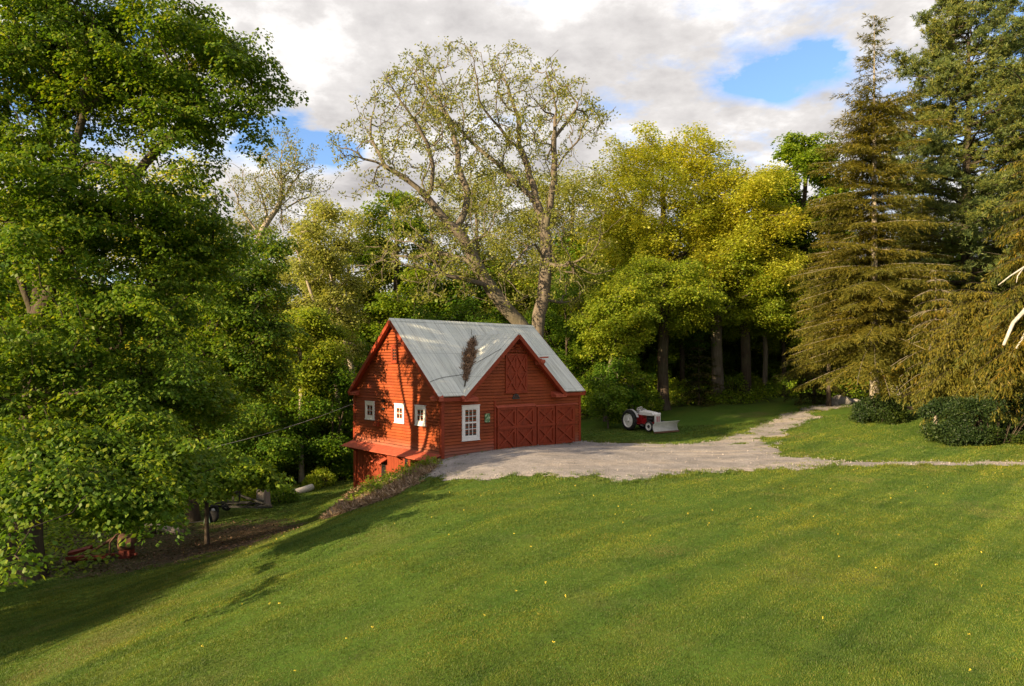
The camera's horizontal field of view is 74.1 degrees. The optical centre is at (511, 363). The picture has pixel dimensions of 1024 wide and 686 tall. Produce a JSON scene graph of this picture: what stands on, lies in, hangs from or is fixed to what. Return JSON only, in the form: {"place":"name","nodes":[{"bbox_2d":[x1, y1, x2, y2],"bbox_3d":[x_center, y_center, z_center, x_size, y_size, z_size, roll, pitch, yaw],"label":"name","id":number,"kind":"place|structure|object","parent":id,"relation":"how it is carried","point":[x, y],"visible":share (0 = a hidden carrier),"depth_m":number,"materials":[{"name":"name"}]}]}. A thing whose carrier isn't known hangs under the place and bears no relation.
{"place":"outdoors","nodes":[
{"label":"outdoors","id":0,"kind":"place"},
{"bbox_2d":[0,380,1023,685],"bbox_3d":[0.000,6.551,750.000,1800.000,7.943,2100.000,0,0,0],"label":"ground","id":1,"kind":"structure","parent":0,"point":[724,414],"depth_m":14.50,"materials":[{"name":"green plant"}]},
{"bbox_2d":[0,184,117,404],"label":"tree","id":2,"kind":"object","parent":1,"relation":"on","point":[49,263],"depth_m":56.35,"materials":[{"name":"green plant"}]},
{"bbox_2d":[4,333,130,458],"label":"understory tree","id":3,"kind":"object","parent":1,"relation":"on","point":[78,383],"visible":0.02,"depth_m":41.02,"materials":[{"name":"green plant"}]},
{"bbox_2d":[65,532,137,561],"bbox_3d":[-16.117,7.165,26.599,2.700,1.131,1.025,0,0,-6],"label":"rusty machine","id":4,"kind":"object","parent":1,"relation":"on","point":[125,552],"visible":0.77,"depth_m":26.59,"materials":[{"name":"brown metal"}]},
{"bbox_2d":[0,517,302,585],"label":"leaf litter","id":5,"kind":"object","parent":1,"relation":"on","point":[200,551],"visible":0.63,"depth_m":27.59,"materials":[{"name":"brown plant"}]},
{"bbox_2d":[0,0,308,591],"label":"maple tree","id":6,"kind":"object","parent":1,"relation":"on","point":[85,62],"visible":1,"depth_m":21.85,"materials":[{"name":"green plant"}]},
{"bbox_2d":[51,151,258,407],"bbox_3d":[-32.913,-5.199,62.297,21.066,29.158,20.256,0,0,0],"label":"golden tree","id":7,"kind":"object","parent":1,"relation":"on","point":[166,180],"visible":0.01,"depth_m":60.26,"materials":[{"name":"green plant"}]},
{"bbox_2d":[144,523,183,534],"bbox_3d":[-16.319,7.789,31.749,2.641,0.457,0.464,0,0,29],"label":"fallen log","id":8,"kind":"object","parent":1,"relation":"on","point":[170,529],"visible":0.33,"depth_m":31.24,"materials":[{"name":"grey wood"}]},
{"bbox_2d":[85,225,310,521],"bbox_3d":[-14.866,0.640,33.640,9.482,14.831,8.607,0,0,0],"label":"maple tree","id":9,"kind":"object","parent":1,"relation":"on","point":[263,334],"visible":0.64,"depth_m":32.88,"materials":[{"name":"green plant"}]},
{"bbox_2d":[189,510,218,523],"bbox_3d":[-15.256,7.559,33.346,1.602,0.620,0.239,0,0,-17],"label":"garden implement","id":10,"kind":"object","parent":1,"relation":"on","point":[213,516],"visible":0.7,"depth_m":33.44,"materials":[{"name":"metal"}]},
{"bbox_2d":[172,375,283,456],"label":"understory tree","id":11,"kind":"object","parent":1,"relation":"on","point":[209,436],"visible":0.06,"depth_m":44.31,"materials":[{"name":"green plant"}]},
{"bbox_2d":[180,444,295,543],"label":"maple sapling","id":12,"kind":"object","parent":1,"relation":"on","point":[260,476],"visible":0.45,"depth_m":28.14,"materials":[{"name":"green plant"}]},
{"bbox_2d":[209,491,272,512],"bbox_3d":[-13.934,7.256,35.231,3.207,1.180,1.320,0,0,9],"label":"trailer frame","id":13,"kind":"object","parent":1,"relation":"on","point":[227,505],"visible":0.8,"depth_m":34.97,"materials":[{"name":"metal"}]},
{"bbox_2d":[236,486,257,505],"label":"wild bush","id":14,"kind":"object","parent":1,"relation":"on","point":[251,494],"visible":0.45,"depth_m":37.67,"materials":[{"name":"green plant"}]},
{"bbox_2d":[200,399,304,481],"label":"understory tree","id":15,"kind":"object","parent":1,"relation":"on","point":[277,452],"visible":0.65,"depth_m":42.96,"materials":[{"name":"green plant"}]},
{"bbox_2d":[200,209,304,354],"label":"yellow tree","id":16,"kind":"object","parent":1,"relation":"on","point":[252,230],"visible":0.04,"depth_m":66.28,"materials":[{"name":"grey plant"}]},
{"bbox_2d":[256,489,271,508],"bbox_3d":[-13.520,7.413,36.945,1.084,1.135,1.035,0,0,0],"label":"tree stump","id":17,"kind":"object","parent":1,"relation":"on","point":[264,495],"visible":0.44,"depth_m":36.64,"materials":[{"name":"grey wood"}]},
{"bbox_2d":[206,124,344,453],"bbox_3d":[-20.470,-5.987,58.049,12.164,29.707,6.843,0,0,-28],"label":"budding tree","id":18,"kind":"object","parent":1,"relation":"on","point":[280,199],"visible":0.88,"depth_m":57.66,"materials":[{"name":"green plant"}]},
{"bbox_2d":[270,482,299,504],"bbox_3d":[-12.898,7.357,38.019,2.030,1.449,1.727,0,0,0],"label":"wild bush","id":19,"kind":"object","parent":1,"relation":"on","point":[291,493],"visible":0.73,"depth_m":37.77,"materials":[{"name":"green plant"}]},
{"bbox_2d":[230,358,341,473],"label":"understory tree","id":20,"kind":"object","parent":1,"relation":"on","point":[286,413],"visible":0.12,"depth_m":49.89,"materials":[{"name":"green plant"}]},
{"bbox_2d":[254,303,351,482],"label":"pale trunk tree","id":21,"kind":"object","parent":1,"relation":"on","point":[316,328],"visible":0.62,"depth_m":45.19,"materials":[{"name":"green plant"}]},
{"bbox_2d":[295,484,313,492],"bbox_3d":[-12.805,7.746,41.119,1.595,0.710,0.528,0,0,-32],"label":"fallen log","id":22,"kind":"object","parent":1,"relation":"on","point":[308,488],"visible":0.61,"depth_m":41.08,"materials":[{"name":"grey wood"}]},
{"bbox_2d":[261,240,360,356],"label":"yellow tree","id":23,"kind":"object","parent":1,"relation":"on","point":[287,281],"visible":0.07,"depth_m":62.91,"materials":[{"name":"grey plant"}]},
{"bbox_2d":[267,364,356,469],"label":"understory tree","id":24,"kind":"object","parent":1,"relation":"on","point":[328,448],"visible":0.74,"depth_m":45.45,"materials":[{"name":"green plant"}]},
{"bbox_2d":[301,474,323,488],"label":"wild bush","id":25,"kind":"object","parent":1,"relation":"on","point":[314,480],"visible":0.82,"depth_m":41.98,"materials":[{"name":"green plant"}]},
{"bbox_2d":[274,213,357,454],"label":"slender tree","id":26,"kind":"object","parent":1,"relation":"on","point":[308,281],"visible":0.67,"depth_m":49.95,"materials":[{"name":"green plant"}]},
{"bbox_2d":[272,344,361,442],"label":"understory tree","id":27,"kind":"object","parent":1,"relation":"on","point":[329,399],"visible":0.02,"depth_m":53.72,"materials":[{"name":"green plant"}]},
{"bbox_2d":[311,466,337,487],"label":"wild bush","id":28,"kind":"object","parent":1,"relation":"on","point":[332,479],"visible":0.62,"depth_m":43.58,"materials":[{"name":"green plant"}]},
{"bbox_2d":[289,189,374,400],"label":"slender tree","id":29,"kind":"object","parent":1,"relation":"on","point":[326,212],"visible":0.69,"depth_m":51.73,"materials":[{"name":"green plant"}]},
{"bbox_2d":[294,332,369,453],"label":"understory tree","id":30,"kind":"object","parent":1,"relation":"on","point":[357,368],"visible":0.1,"depth_m":53.60,"materials":[{"name":"green plant"}]},
{"bbox_2d":[328,457,352,480],"bbox_3d":[-11.618,7.242,46.300,1.955,1.798,1.748,0,0,0],"label":"wild bush","id":31,"kind":"object","parent":1,"relation":"on","point":[347,473],"visible":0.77,"depth_m":46.10,"materials":[{"name":"green plant"}]},
{"bbox_2d":[295,206,407,439],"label":"pale tree","id":32,"kind":"object","parent":1,"relation":"on","point":[356,222],"visible":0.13,"depth_m":66.00,"materials":[{"name":"green plant"}]},
{"bbox_2d":[319,457,441,520],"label":"leaf litter","id":33,"kind":"object","parent":1,"relation":"on","point":[395,487],"visible":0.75,"depth_m":27.49,"materials":[{"name":"brown plant"}]},
{"bbox_2d":[341,455,442,506],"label":"bank weeds","id":34,"kind":"object","parent":1,"relation":"on","point":[371,483],"visible":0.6,"depth_m":30.74,"materials":[{"name":"green plant"}]},
{"bbox_2d":[341,190,456,352],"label":"green maple","id":35,"kind":"object","parent":1,"relation":"on","point":[386,303],"visible":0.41,"depth_m":64.28,"materials":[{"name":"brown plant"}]},
{"bbox_2d":[374,303,447,337],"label":"understory tree","id":36,"kind":"object","parent":1,"relation":"on","point":[423,314],"visible":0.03,"depth_m":58.61,"materials":[{"name":"green plant"}]},
{"bbox_2d":[0,345,897,577],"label":"undergrowth","id":37,"kind":"object","parent":1,"relation":"on","point":[67,528],"visible":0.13,"depth_m":48.62,"materials":[{"name":"green plant"}]},
{"bbox_2d":[341,318,585,489],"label":"barn","id":38,"kind":"structure","parent":1,"relation":"on","point":[415,399],"depth_m":35.47,"materials":[{"name":"red paint"}]},
{"bbox_2d":[116,403,353,465],"bbox_3d":[-13.040,3.160,31.255,0.026,1.807,16.645,0,0,29],"label":"service wire","id":39,"kind":"object","parent":38,"relation":"attached to","point":[279,429],"visible":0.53,"depth_m":34.04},
{"bbox_2d":[364,401,374,419],"bbox_3d":[-7.800,2.590,37.217,0.100,1.030,1.000,0,0,-42],"label":"window","id":40,"kind":"structure","parent":38,"relation":"in","point":[369,417],"depth_m":37.19,"materials":[{"name":"white paint"}]},
{"bbox_2d":[391,345,397,362],"bbox_3d":[-6.122,-0.465,35.348,0.100,0.960,0.620,0,0,-42],"label":"window","id":41,"kind":"structure","parent":38,"relation":"in","point":[393,360],"depth_m":35.35,"materials":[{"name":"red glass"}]},
{"bbox_2d":[394,403,404,423],"bbox_3d":[-5.811,2.590,35.003,0.100,1.030,0.950,0,0,-42],"label":"window","id":42,"kind":"structure","parent":38,"relation":"in","point":[396,405],"depth_m":34.99,"materials":[{"name":"white paint"}]},
{"bbox_2d":[414,405,425,426],"bbox_3d":[-4.546,2.590,33.598,0.100,1.030,0.950,0,0,-42],"label":"window","id":43,"kind":"structure","parent":38,"relation":"in","point":[417,407],"depth_m":33.57,"materials":[{"name":"white paint"}]},
{"bbox_2d":[459,330,478,386],"bbox_3d":[-2.245,-0.363,35.760,1.090,3.111,4.325,0,0,8],"label":"withered vine","id":44,"kind":"object","parent":38,"relation":"on","point":[469,355],"visible":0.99,"depth_m":35.50,"materials":[{"name":"brown plant"}]},
{"bbox_2d":[461,404,479,441],"bbox_3d":[-2.032,2.940,33.475,1.150,1.770,0.100,0,0,-42],"label":"window","id":45,"kind":"structure","parent":38,"relation":"in","point":[474,436],"depth_m":33.49,"materials":[{"name":"white paint"}]},
{"bbox_2d":[497,407,515,449],"bbox_3d":[-0.281,3.385,35.004,1.280,2.210,0.107,0,0,-42],"label":"door","id":46,"kind":"structure","parent":38,"relation":"in","point":[506,438],"depth_m":34.98,"materials":[{"name":"red wood"}]},
{"bbox_2d":[505,354,527,393],"bbox_3d":[0.243,0.542,35.497,1.600,2.045,0.084,0,0,-42],"label":"loft door","id":47,"kind":"structure","parent":38,"relation":"in","point":[515,364],"depth_m":35.47,"materials":[{"name":"red wood"}]},
{"bbox_2d":[516,406,534,446],"bbox_3d":[0.699,3.375,35.880,1.290,2.190,0.107,0,0,-42],"label":"door","id":48,"kind":"structure","parent":38,"relation":"in","point":[525,436],"depth_m":35.87,"materials":[{"name":"red wood"}]},
{"bbox_2d":[537,406,554,444],"bbox_3d":[1.837,3.415,36.910,1.300,2.130,0.107,0,0,-42],"label":"door","id":49,"kind":"structure","parent":38,"relation":"in","point":[545,414],"depth_m":36.91,"materials":[{"name":"red wood"}]},
{"bbox_2d":[555,405,573,443],"bbox_3d":[2.939,3.405,37.861,1.470,2.110,0.107,0,0,-42],"label":"door","id":50,"kind":"structure","parent":38,"relation":"in","point":[563,413],"depth_m":37.83,"materials":[{"name":"red wood"}]},
{"bbox_2d":[444,296,501,323],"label":"understory tree","id":51,"kind":"object","parent":1,"relation":"on","point":[479,316],"visible":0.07,"depth_m":59.74,"materials":[{"name":"green plant"}]},
{"bbox_2d":[319,36,629,338],"bbox_3d":[-3.316,-10.776,50.167,23.138,31.977,18.262,0,0,0],"label":"old spreading tree","id":52,"kind":"object","parent":1,"relation":"on","point":[499,299],"visible":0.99,"depth_m":48.87,"materials":[{"name":"green plant"}]},
{"bbox_2d":[407,149,550,322],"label":"pale tree","id":53,"kind":"object","parent":1,"relation":"on","point":[491,248],"visible":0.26,"depth_m":68.63,"materials":[{"name":"green plant"}]},
{"bbox_2d":[91,196,924,441],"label":"woodland","id":54,"kind":"object","parent":1,"relation":"on","point":[451,287],"visible":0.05,"depth_m":66.27,"materials":[{"name":"green plant"}]},
{"bbox_2d":[0,222,1023,463],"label":"woodland","id":55,"kind":"object","parent":1,"relation":"on","point":[16,307],"visible":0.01,"depth_m":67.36,"materials":[{"name":"green plant"}]},
{"bbox_2d":[126,469,981,670],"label":"dandelions","id":56,"kind":"object","parent":1,"relation":"on","point":[544,581],"visible":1,"depth_m":15.93,"materials":[{"name":"yellow plant"}]},
{"bbox_2d":[523,261,602,407],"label":"woodland tree","id":57,"kind":"object","parent":1,"relation":"on","point":[559,343],"visible":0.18,"depth_m":60.49,"materials":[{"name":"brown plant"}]},
{"bbox_2d":[526,280,611,393],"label":"understory tree","id":58,"kind":"object","parent":1,"relation":"on","point":[550,316],"visible":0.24,"depth_m":56.21,"materials":[{"name":"green plant"}]},
{"bbox_2d":[508,159,639,313],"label":"pale tree","id":59,"kind":"object","parent":1,"relation":"on","point":[573,187],"visible":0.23,"depth_m":67.35,"materials":[{"name":"green plant"}]},
{"bbox_2d":[561,341,624,408],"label":"understory tree","id":60,"kind":"object","parent":1,"relation":"on","point":[576,360],"visible":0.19,"depth_m":57.42,"materials":[{"name":"green plant"}]},
{"bbox_2d":[538,218,655,317],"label":"woodland tree","id":61,"kind":"object","parent":1,"relation":"on","point":[569,234],"visible":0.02,"depth_m":66.95,"materials":[{"name":"green plant"}]},
{"bbox_2d":[585,378,631,427],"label":"sapling","id":62,"kind":"object","parent":1,"relation":"on","point":[608,399],"visible":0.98,"depth_m":46.07,"materials":[{"name":"green plant"}]},
{"bbox_2d":[564,277,663,421],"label":"woodland tree","id":63,"kind":"object","parent":1,"relation":"on","point":[632,318],"visible":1,"depth_m":48.67,"materials":[{"name":"green plant"}]},
{"bbox_2d":[556,253,674,375],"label":"woodland tree","id":64,"kind":"object","parent":1,"relation":"on","point":[610,272],"visible":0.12,"depth_m":56.93,"materials":[{"name":"green plant"}]},
{"bbox_2d":[581,352,655,412],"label":"understory tree","id":65,"kind":"object","parent":1,"relation":"on","point":[613,368],"visible":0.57,"depth_m":48.58,"materials":[{"name":"green plant"}]},
{"bbox_2d":[618,360,650,409],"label":"sapling","id":66,"kind":"object","parent":1,"relation":"on","point":[637,378],"visible":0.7,"depth_m":48.64,"materials":[{"name":"green plant"}]},
{"bbox_2d":[608,330,680,390],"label":"understory tree","id":67,"kind":"object","parent":1,"relation":"on","point":[650,366],"visible":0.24,"depth_m":60.20,"materials":[{"name":"green plant"}]},
{"bbox_2d":[614,215,685,364],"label":"woodland tree","id":68,"kind":"object","parent":1,"relation":"on","point":[653,247],"visible":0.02,"depth_m":64.88,"materials":[{"name":"green plant"}]},
{"bbox_2d":[621,407,679,433],"bbox_3d":[8.874,3.647,44.324,2.200,1.559,3.525,0,0,-33],"label":"tractor","id":69,"kind":"object","parent":1,"relation":"on","point":[646,420],"visible":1,"depth_m":43.96,"materials":[{"name":"metal"}]},
{"bbox_2d":[637,388,664,411],"bbox_3d":[10.654,2.944,52.974,2.695,2.204,2.235,0,0,0],"label":"woodland bush","id":70,"kind":"object","parent":1,"relation":"on","point":[659,403],"visible":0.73,"depth_m":52.58,"materials":[{"name":"green plant"}]},
{"bbox_2d":[598,250,726,410],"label":"woodland tree","id":71,"kind":"object","parent":1,"relation":"on","point":[687,293],"visible":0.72,"depth_m":52.24,"materials":[{"name":"green plant"}]},
{"bbox_2d":[568,120,772,391],"bbox_3d":[14.091,-9.289,62.835,18.108,25.027,17.655,0,0,-42],"label":"golden tree","id":72,"kind":"object","parent":1,"relation":"on","point":[692,200],"visible":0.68,"depth_m":59.34,"materials":[{"name":"yellow plant"}]},
{"bbox_2d":[669,376,695,403],"bbox_3d":[14.116,2.342,57.495,2.762,2.512,2.526,0,0,0],"label":"woodland bush","id":73,"kind":"object","parent":1,"relation":"on","point":[676,383],"visible":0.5,"depth_m":57.17,"materials":[{"name":"green plant"}]},
{"bbox_2d":[647,286,724,381],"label":"woodland tree","id":74,"kind":"object","parent":1,"relation":"on","point":[687,341],"visible":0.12,"depth_m":61.21,"materials":[{"name":"green plant"}]},
{"bbox_2d":[651,334,735,386],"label":"understory tree","id":75,"kind":"object","parent":1,"relation":"on","point":[707,352],"visible":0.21,"depth_m":64.53,"materials":[{"name":"green plant"}]},
{"bbox_2d":[674,338,732,406],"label":"young hemlock","id":76,"kind":"object","parent":1,"relation":"on","point":[698,398],"visible":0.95,"depth_m":55.73,"materials":[{"name":"green plant"}]},
{"bbox_2d":[687,256,737,388],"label":"woodland tree","id":77,"kind":"object","parent":1,"relation":"on","point":[732,342],"visible":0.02,"depth_m":65.22,"materials":[{"name":"green plant"}]},
{"bbox_2d":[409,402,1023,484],"bbox_3d":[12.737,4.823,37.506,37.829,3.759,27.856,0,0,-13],"label":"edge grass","id":78,"kind":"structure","parent":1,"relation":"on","point":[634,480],"depth_m":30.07,"materials":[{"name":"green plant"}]},
{"bbox_2d":[665,243,788,397],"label":"woodland tree","id":79,"kind":"object","parent":1,"relation":"on","point":[719,324],"visible":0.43,"depth_m":58.26,"materials":[{"name":"green plant"}]},
{"bbox_2d":[722,372,747,398],"bbox_3d":[19.659,2.077,59.973,3.089,2.720,2.537,0,0,0],"label":"woodland bush","id":80,"kind":"object","parent":1,"relation":"on","point":[735,380],"visible":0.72,"depth_m":59.74,"materials":[{"name":"green plant"}]},
{"bbox_2d":[709,337,776,386],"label":"understory tree","id":81,"kind":"object","parent":1,"relation":"on","point":[735,353],"visible":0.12,"depth_m":67.43,"materials":[{"name":"green plant"}]},
{"bbox_2d":[680,157,815,395],"bbox_3d":[20.781,-7.445,60.001,11.523,21.111,12.395,0,0,0],"label":"golden tree","id":82,"kind":"object","parent":1,"relation":"on","point":[760,186],"visible":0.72,"depth_m":57.57,"materials":[{"name":"yellow plant"}]},
{"bbox_2d":[721,280,788,344],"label":"woodland tree","id":83,"kind":"object","parent":1,"relation":"on","point":[732,295],"visible":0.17,"depth_m":59.95,"materials":[{"name":"green plant"}]},
{"bbox_2d":[751,373,768,394],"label":"woodland bush","id":84,"kind":"object","parent":1,"relation":"on","point":[758,382],"visible":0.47,"depth_m":61.07,"materials":[{"name":"green plant"}]},
{"bbox_2d":[738,334,801,390],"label":"understory tree","id":85,"kind":"object","parent":1,"relation":"on","point":[774,363],"visible":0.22,"depth_m":66.18,"materials":[{"name":"green plant"}]},
{"bbox_2d":[722,259,823,395],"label":"woodland tree","id":86,"kind":"object","parent":1,"relation":"on","point":[793,297],"visible":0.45,"depth_m":58.72,"materials":[{"name":"green plant"}]},
{"bbox_2d":[764,373,800,397],"bbox_3d":[23.794,2.007,59.927,3.273,2.469,2.795,0,0,0],"label":"woodland bush","id":87,"kind":"object","parent":1,"relation":"on","point":[782,383],"visible":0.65,"depth_m":59.64,"materials":[{"name":"green plant"}]},
{"bbox_2d":[750,276,843,395],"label":"woodland tree","id":88,"kind":"object","parent":1,"relation":"on","point":[783,344],"visible":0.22,"depth_m":61.05,"materials":[{"name":"green plant"}]},
{"bbox_2d":[770,319,851,405],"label":"spruce","id":89,"kind":"object","parent":1,"relation":"on","point":[814,395],"visible":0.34,"depth_m":52.64,"materials":[{"name":"green plant"}]},
{"bbox_2d":[758,130,866,394],"bbox_3d":[28.473,-9.819,66.161,12.039,26.039,10.242,0,0,-40],"label":"green maple","id":90,"kind":"object","parent":1,"relation":"on","point":[796,154],"visible":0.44,"depth_m":64.46,"materials":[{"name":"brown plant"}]},
{"bbox_2d":[776,215,889,405],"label":"olive spruce","id":91,"kind":"object","parent":1,"relation":"on","point":[828,388],"visible":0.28,"depth_m":49.92,"materials":[{"name":"green plant"}]},
{"bbox_2d":[832,395,851,404],"bbox_3d":[25.055,2.982,51.928,1.667,1.118,1.067,0,0,0],"label":"boulder","id":92,"kind":"object","parent":1,"relation":"on","point":[840,400],"visible":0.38,"depth_m":51.48,"materials":[{"name":"stone"}]},
{"bbox_2d":[849,368,905,398],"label":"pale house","id":93,"kind":"structure","parent":1,"relation":"on","point":[867,390],"depth_m":75.76,"materials":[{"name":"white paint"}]},
{"bbox_2d":[847,393,908,424],"bbox_3d":[23.222,2.942,43.027,3.703,2.188,3.028,0,0,0],"label":"round shrub","id":94,"kind":"object","parent":1,"relation":"on","point":[892,411],"visible":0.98,"depth_m":42.38,"materials":[{"name":"green plant"}]},
{"bbox_2d":[784,13,977,414],"bbox_3d":[23.894,-9.861,45.043,12.017,26.931,11.697,0,0,-20],"label":"tall spruce","id":95,"kind":"object","parent":1,"relation":"on","point":[876,296],"visible":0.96,"depth_m":44.49,"materials":[{"name":"green plant"}]},
{"bbox_2d":[880,201,963,401],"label":"olive spruce","id":96,"kind":"object","parent":1,"relation":"on","point":[921,247],"visible":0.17,"depth_m":51.64,"materials":[{"name":"green plant"}]},
{"bbox_2d":[886,270,960,421],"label":"weeping hemlock","id":97,"kind":"object","parent":1,"relation":"on","point":[933,323],"visible":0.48,"depth_m":41.01,"materials":[{"name":"green plant"}]},
{"bbox_2d":[844,0,1023,317],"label":"white pine","id":98,"kind":"object","parent":1,"relation":"on","point":[997,81],"visible":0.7,"depth_m":53.44,"materials":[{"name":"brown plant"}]},
{"bbox_2d":[898,281,1023,433],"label":"weeping hemlock","id":99,"kind":"object","parent":1,"relation":"on","point":[968,319],"visible":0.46,"depth_m":37.61,"materials":[{"name":"green plant"}]},
{"bbox_2d":[914,393,1023,446],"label":"hedge","id":100,"kind":"object","parent":1,"relation":"on","point":[950,434],"visible":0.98,"depth_m":34.85,"materials":[{"name":"green plant"}]},
{"bbox_2d":[932,48,1023,306],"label":"white pine","id":101,"kind":"object","parent":1,"relation":"on","point":[1022,215],"visible":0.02,"depth_m":60.90,"materials":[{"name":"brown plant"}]},
{"bbox_2d":[950,151,1023,401],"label":"golden hemlock","id":102,"kind":"object","parent":1,"relation":"on","point":[1006,313],"visible":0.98,"depth_m":33.49,"materials":[{"name":"green plant"}]},
{"bbox_2d":[998,266,1023,348],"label":"dead tree","id":103,"kind":"object","parent":1,"relation":"on","point":[1017,318],"visible":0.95,"depth_m":31.67,"materials":[{"name":"white plant"}]},
{"bbox_2d":[0,0,1023,302],"label":"sky","id":104,"kind":"structure","parent":0,"point":[755,72],"materials":[{"name":"white"}]},
{"bbox_2d":[422,404,1023,481],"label":"driveway","id":105,"kind":"structure","parent":0,"point":[655,458],"depth_m":30.56,"materials":[{"name":"grey gravel"}]},
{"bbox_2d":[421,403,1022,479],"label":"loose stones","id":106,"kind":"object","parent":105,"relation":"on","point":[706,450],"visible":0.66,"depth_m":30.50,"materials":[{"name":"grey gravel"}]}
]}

